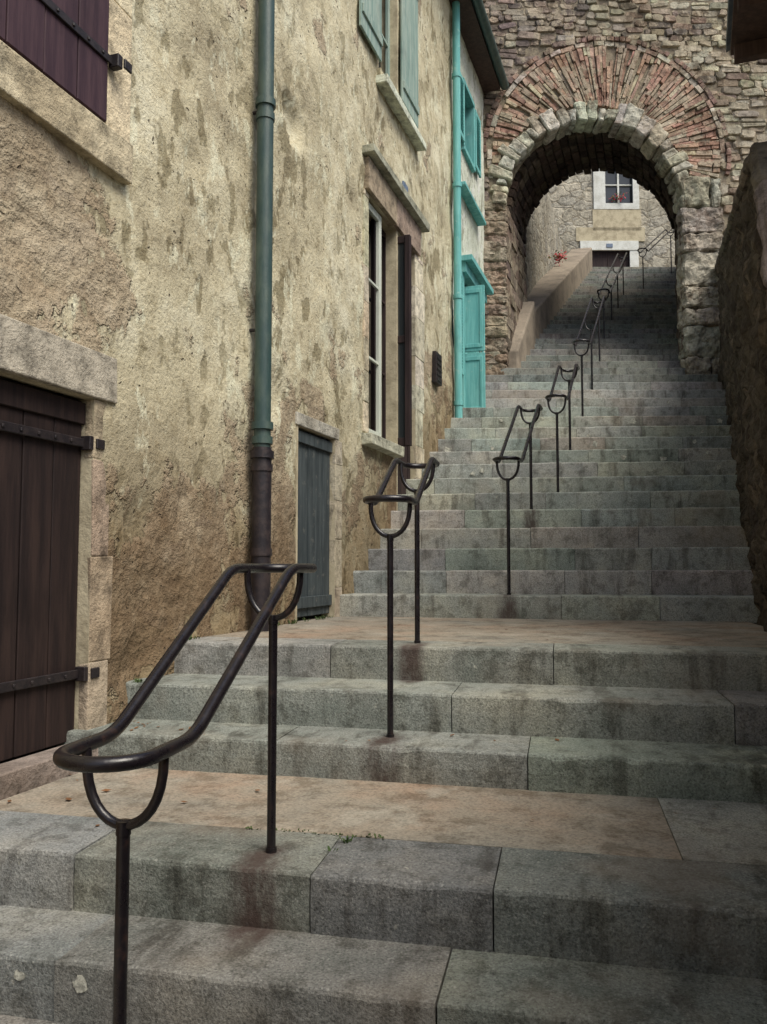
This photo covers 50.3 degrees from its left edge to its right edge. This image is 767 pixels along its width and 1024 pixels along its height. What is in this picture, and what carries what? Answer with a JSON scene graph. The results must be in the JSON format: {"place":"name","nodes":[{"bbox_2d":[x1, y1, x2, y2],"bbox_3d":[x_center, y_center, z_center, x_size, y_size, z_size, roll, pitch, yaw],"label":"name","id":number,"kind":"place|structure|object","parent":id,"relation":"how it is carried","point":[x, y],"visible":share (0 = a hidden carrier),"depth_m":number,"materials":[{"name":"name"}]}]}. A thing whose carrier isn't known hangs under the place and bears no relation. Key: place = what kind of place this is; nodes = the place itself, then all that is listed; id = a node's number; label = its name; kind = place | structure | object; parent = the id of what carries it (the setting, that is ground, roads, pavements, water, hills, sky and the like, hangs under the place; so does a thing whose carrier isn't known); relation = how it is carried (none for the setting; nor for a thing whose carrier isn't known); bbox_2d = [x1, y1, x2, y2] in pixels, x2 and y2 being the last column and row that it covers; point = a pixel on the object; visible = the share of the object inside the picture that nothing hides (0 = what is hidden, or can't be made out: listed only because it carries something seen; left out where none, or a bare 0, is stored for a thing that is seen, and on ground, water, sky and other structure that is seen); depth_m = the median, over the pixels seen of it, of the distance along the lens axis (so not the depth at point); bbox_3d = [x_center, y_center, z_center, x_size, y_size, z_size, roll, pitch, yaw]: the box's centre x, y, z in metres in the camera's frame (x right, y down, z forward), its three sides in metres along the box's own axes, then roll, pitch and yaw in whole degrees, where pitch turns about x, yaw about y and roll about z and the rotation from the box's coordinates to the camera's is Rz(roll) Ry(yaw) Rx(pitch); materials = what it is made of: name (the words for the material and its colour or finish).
{"place":"outdoors","nodes":[
{"label":"outdoors","id":0,"kind":"place"},
{"label":"ground","id":1,"kind":"structure","parent":0,"visible":0},
{"bbox_2d":[0,0,453,723],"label":"facade wall","id":2,"kind":"structure","parent":1,"relation":"on","point":[146,278],"depth_m":5.28,"materials":[{"name":"paint"}]},
{"bbox_2d":[0,0,108,121],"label":"plum shutters","id":3,"kind":"object","parent":2,"relation":"attached to","point":[41,37],"visible":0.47,"depth_m":3.93,"materials":[{"name":"purple wood"}]},
{"bbox_2d":[0,0,131,692],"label":"iron fittings","id":4,"kind":"object","parent":2,"relation":"attached to","point":[116,62],"visible":1,"depth_m":3.93,"materials":[{"name":"black metal"}]},
{"bbox_2d":[0,0,414,728],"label":"opening reveals","id":5,"kind":"object","parent":2,"relation":"attached to","point":[84,554],"visible":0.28,"depth_m":7.16,"materials":[{"name":"stone"}]},
{"bbox_2d":[369,203,380,436],"bbox_3d":[-0.118,-1.942,8.325,0.040,2.390,0.490,-1,-4,19],"label":"cream casement","id":6,"kind":"object","parent":5,"relation":"in","point":[375,215],"visible":0.42,"depth_m":8.48,"materials":[{"name":"paint"}]},
{"bbox_2d":[368,60,404,437],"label":"window panes","id":7,"kind":"object","parent":5,"relation":"attached to","point":[401,346],"visible":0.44,"depth_m":8.94,"materials":[{"name":"black glass"}]},
{"bbox_2d":[359,0,419,127],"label":"sage shutters","id":8,"kind":"object","parent":5,"relation":"attached to","point":[370,18],"visible":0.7,"depth_m":9.23,"materials":[{"name":"paint"}]},
{"bbox_2d":[0,0,429,799],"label":"stone dressings","id":9,"kind":"structure","parent":2,"relation":"attached to","point":[70,122],"depth_m":4.13,"materials":[{"name":"beige stone"}]},
{"bbox_2d":[0,378,85,761],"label":"plank door","id":10,"kind":"structure","parent":9,"relation":"attached to","point":[39,506],"depth_m":3.80,"materials":[{"name":"brown wood"}]},
{"bbox_2d":[297,429,331,616],"bbox_3d":[-0.599,0.101,6.764,0.060,1.505,0.770,-1,-4,19],"label":"grey hatch door","id":11,"kind":"structure","parent":9,"relation":"attached to","point":[314,451],"depth_m":6.80,"materials":[{"name":"paint"}]},
{"bbox_2d":[249,0,275,631],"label":"drain pipe","id":12,"kind":"object","parent":2,"relation":"attached to","point":[261,454],"visible":0.94,"depth_m":5.64,"materials":[{"name":"green metal"}]},
{"bbox_2d":[371,219,411,493],"bbox_3d":[0.183,-1.567,9.050,0.310,3.040,1.080,-1,-4,19],"label":"brown window shutter","id":13,"kind":"structure","parent":2,"relation":"attached to","point":[406,441],"depth_m":8.91,"materials":[{"name":"brown wood"}]},
{"bbox_2d":[402,181,407,191],"bbox_3d":[0.241,-3.666,9.293,0.035,0.140,0.170,-1,-4,19],"label":"number plate","id":14,"kind":"object","parent":2,"relation":"attached to","point":[404,185],"visible":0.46,"depth_m":9.27,"materials":[{"name":"blue metal"}]},
{"bbox_2d":[432,351,441,386],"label":"wall vent grille","id":15,"kind":"structure","parent":2,"relation":"attached to","point":[436,368],"depth_m":10.37,"materials":[{"name":"black metal"}]},
{"bbox_2d":[452,1,462,417],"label":"turquoise drain pipe","id":16,"kind":"object","parent":2,"relation":"attached to","point":[457,187],"visible":0.84,"depth_m":11.41,"materials":[{"name":"metal"}]},
{"bbox_2d":[451,32,484,417],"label":"pale facade","id":17,"kind":"structure","parent":2,"relation":"attached to","point":[472,237],"depth_m":12.89,"materials":[{"name":"paint"}]},
{"bbox_2d":[451,71,493,407],"bbox_3d":[1.361,-3.809,12.456,0.540,5.370,1.750,-1,-4,19],"label":"turquoise joinery","id":18,"kind":"object","parent":17,"relation":"attached to","point":[477,288],"visible":0.66,"depth_m":11.92,"materials":[{"name":"paint"}]},
{"bbox_2d":[449,0,499,92],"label":"eave soffit","id":19,"kind":"structure","parent":17,"relation":"attached to","point":[474,42],"depth_m":12.65,"materials":[{"name":"brown wood"}]},
{"bbox_2d":[0,267,766,1023],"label":"stone staircase","id":20,"kind":"structure","parent":1,"relation":"on","point":[624,657],"depth_m":3.48,"materials":[{"name":"stone"}]},
{"bbox_2d":[0,614,320,763],"bbox_3d":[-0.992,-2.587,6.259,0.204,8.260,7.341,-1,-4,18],"label":"threshold","id":21,"kind":"object","parent":20,"relation":"attached to","point":[298,618],"depth_m":3.94,"materials":[{"name":"brown"}]},
{"bbox_2d":[53,563,316,1023],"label":"handrail","id":22,"kind":"object","parent":20,"relation":"on","point":[86,764],"visible":1,"depth_m":1.98,"materials":[{"name":"metal"}]},
{"bbox_2d":[133,615,383,850],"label":"weeds","id":23,"kind":"object","parent":20,"relation":"on","point":[347,840],"visible":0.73,"depth_m":2.96,"materials":[{"name":"green plant"}]},
{"bbox_2d":[7,622,677,825],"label":"fallen leaves","id":24,"kind":"object","parent":20,"relation":"on","point":[67,798],"visible":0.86,"depth_m":3.47,"materials":[{"name":"brown plant"}]},
{"bbox_2d":[363,457,439,737],"bbox_3d":[0.117,0.383,4.301,0.251,1.432,1.194,-1,-4,12],"label":"handrail","id":25,"kind":"object","parent":20,"relation":"on","point":[431,465],"visible":0.93,"depth_m":3.91,"materials":[{"name":"metal"}]},
{"bbox_2d":[493,404,542,594],"bbox_3d":[1.314,-0.190,7.806,0.239,1.928,1.792,-1,-4,18],"label":"handrail","id":26,"kind":"object","parent":20,"relation":"on","point":[536,411],"visible":0.98,"depth_m":7.39,"materials":[{"name":"metal"}]},
{"bbox_2d":[545,364,579,491],"bbox_3d":[2.121,-0.992,9.587,0.239,1.688,1.385,-1,-4,21],"label":"handrail","id":27,"kind":"object","parent":20,"relation":"on","point":[575,370],"visible":0.99,"depth_m":9.36,"materials":[{"name":"metal"}]},
{"bbox_2d":[572,296,605,415],"bbox_3d":[3.255,-2.502,12.764,0.239,2.630,3.319,-1,-4,20],"label":"handrail","id":28,"kind":"object","parent":20,"relation":"on","point":[577,340],"visible":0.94,"depth_m":12.65,"materials":[{"name":"metal"}]},
{"bbox_2d":[549,170,675,266],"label":"rubble facade","id":29,"kind":"structure","parent":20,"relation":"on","point":[571,198],"depth_m":26.20,"materials":[{"name":"beige stone"}]},
{"bbox_2d":[580,170,638,266],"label":"white surrounds","id":30,"kind":"object","parent":29,"relation":"attached to","point":[599,202],"visible":0.55,"depth_m":26.16,"materials":[{"name":"paint"}]},
{"bbox_2d":[611,192,625,201],"bbox_3d":[7.542,-10.104,26.164,0.634,0.317,0.301,-1,-4,12],"label":"geranium plant","id":31,"kind":"object","parent":30,"relation":"attached to","point":[618,198],"visible":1,"depth_m":26.16,"materials":[{"name":"red plant"}]},
{"bbox_2d":[605,171,632,202],"bbox_3d":[7.563,-10.532,26.450,0.981,1.488,0.130,0,-4,0],"label":"window pane","id":32,"kind":"object","parent":30,"relation":"attached to","point":[610,191],"visible":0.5,"depth_m":26.38,"materials":[{"name":"grey glass"}]},
{"bbox_2d":[576,209,644,241],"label":"render patches","id":33,"kind":"object","parent":29,"relation":"attached to","point":[616,224],"visible":1,"depth_m":26.13,"materials":[{"name":"beige paint"}]},
{"bbox_2d":[592,251,629,266],"bbox_3d":[7.214,-7.007,26.168,1.406,2.789,0.120,0,-4,0],"label":"brown door","id":34,"kind":"structure","parent":29,"relation":"in","point":[603,258],"depth_m":26.20,"materials":[{"name":"brown wood"}]},
{"bbox_2d":[597,252,627,338],"bbox_3d":[5.072,-4.806,17.907,0.239,3.342,4.851,-2,-4,21],"label":"handrail","id":35,"kind":"object","parent":20,"relation":"on","point":[616,277],"visible":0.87,"depth_m":17.26,"materials":[{"name":"metal"}]},
{"bbox_2d":[637,228,674,288],"bbox_3d":[7.478,-6.898,22.239,0.239,2.688,3.388,-2,-5,33],"label":"handrail","id":36,"kind":"object","parent":20,"relation":"on","point":[639,252],"visible":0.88,"depth_m":21.92,"materials":[{"name":"metal"}]},
{"bbox_2d":[524,192,563,296],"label":"garden wall","id":37,"kind":"structure","parent":1,"relation":"on","point":[543,243],"depth_m":19.80,"materials":[{"name":"beige stone"}]},
{"bbox_2d":[451,0,766,374],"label":"stone archway","id":38,"kind":"object","parent":1,"relation":"on","point":[664,102],"visible":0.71,"depth_m":13.88,"materials":[{"name":"stone"}]},
{"bbox_2d":[548,250,566,265],"bbox_3d":[4.476,-6.551,20.996,0.486,0.411,0.248,-1,-4,12],"label":"red flowering shrub","id":39,"kind":"object","parent":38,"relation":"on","point":[558,257],"visible":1,"depth_m":20.96,"materials":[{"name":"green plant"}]},
{"bbox_2d":[715,152,766,631],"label":"dark stone wall","id":40,"kind":"structure","parent":1,"relation":"on","point":[742,362],"depth_m":6.72,"materials":[{"name":"stone"}]},
{"bbox_2d":[715,141,766,311],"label":"coping stones","id":41,"kind":"object","parent":40,"relation":"on","point":[756,163],"visible":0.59,"depth_m":5.33,"materials":[{"name":"grey stone"}]},
{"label":"house walls","id":42,"kind":"object","parent":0,"visible":0},
{"bbox_2d":[726,0,732,52],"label":"roof","id":43,"kind":"structure","parent":42,"relation":"on","point":[729,23],"depth_m":6.43,"materials":[{"name":"stone"}]},
{"bbox_2d":[730,0,766,54],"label":"eave boards","id":44,"kind":"object","parent":42,"relation":"on","point":[749,26],"visible":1,"depth_m":6.33,"materials":[{"name":"brown wood"}]},
{"bbox_2d":[734,0,766,64],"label":"rafters","id":45,"kind":"object","parent":44,"relation":"on","point":[749,51],"visible":1,"depth_m":6.46,"materials":[{"name":"brown wood"}]},
{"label":"rear walls","id":46,"kind":"object","parent":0,"visible":0},
{"bbox_2d":[451,0,499,84],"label":"slate roof","id":47,"kind":"structure","parent":46,"relation":"on","point":[485,42],"depth_m":12.73,"materials":[{"name":"grey stone"}]},
{"bbox_2d":[472,0,508,89],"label":"gutter","id":48,"kind":"object","parent":47,"relation":"attached to","point":[480,10],"visible":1,"depth_m":12.56,"materials":[{"name":"green metal"}]}
]}

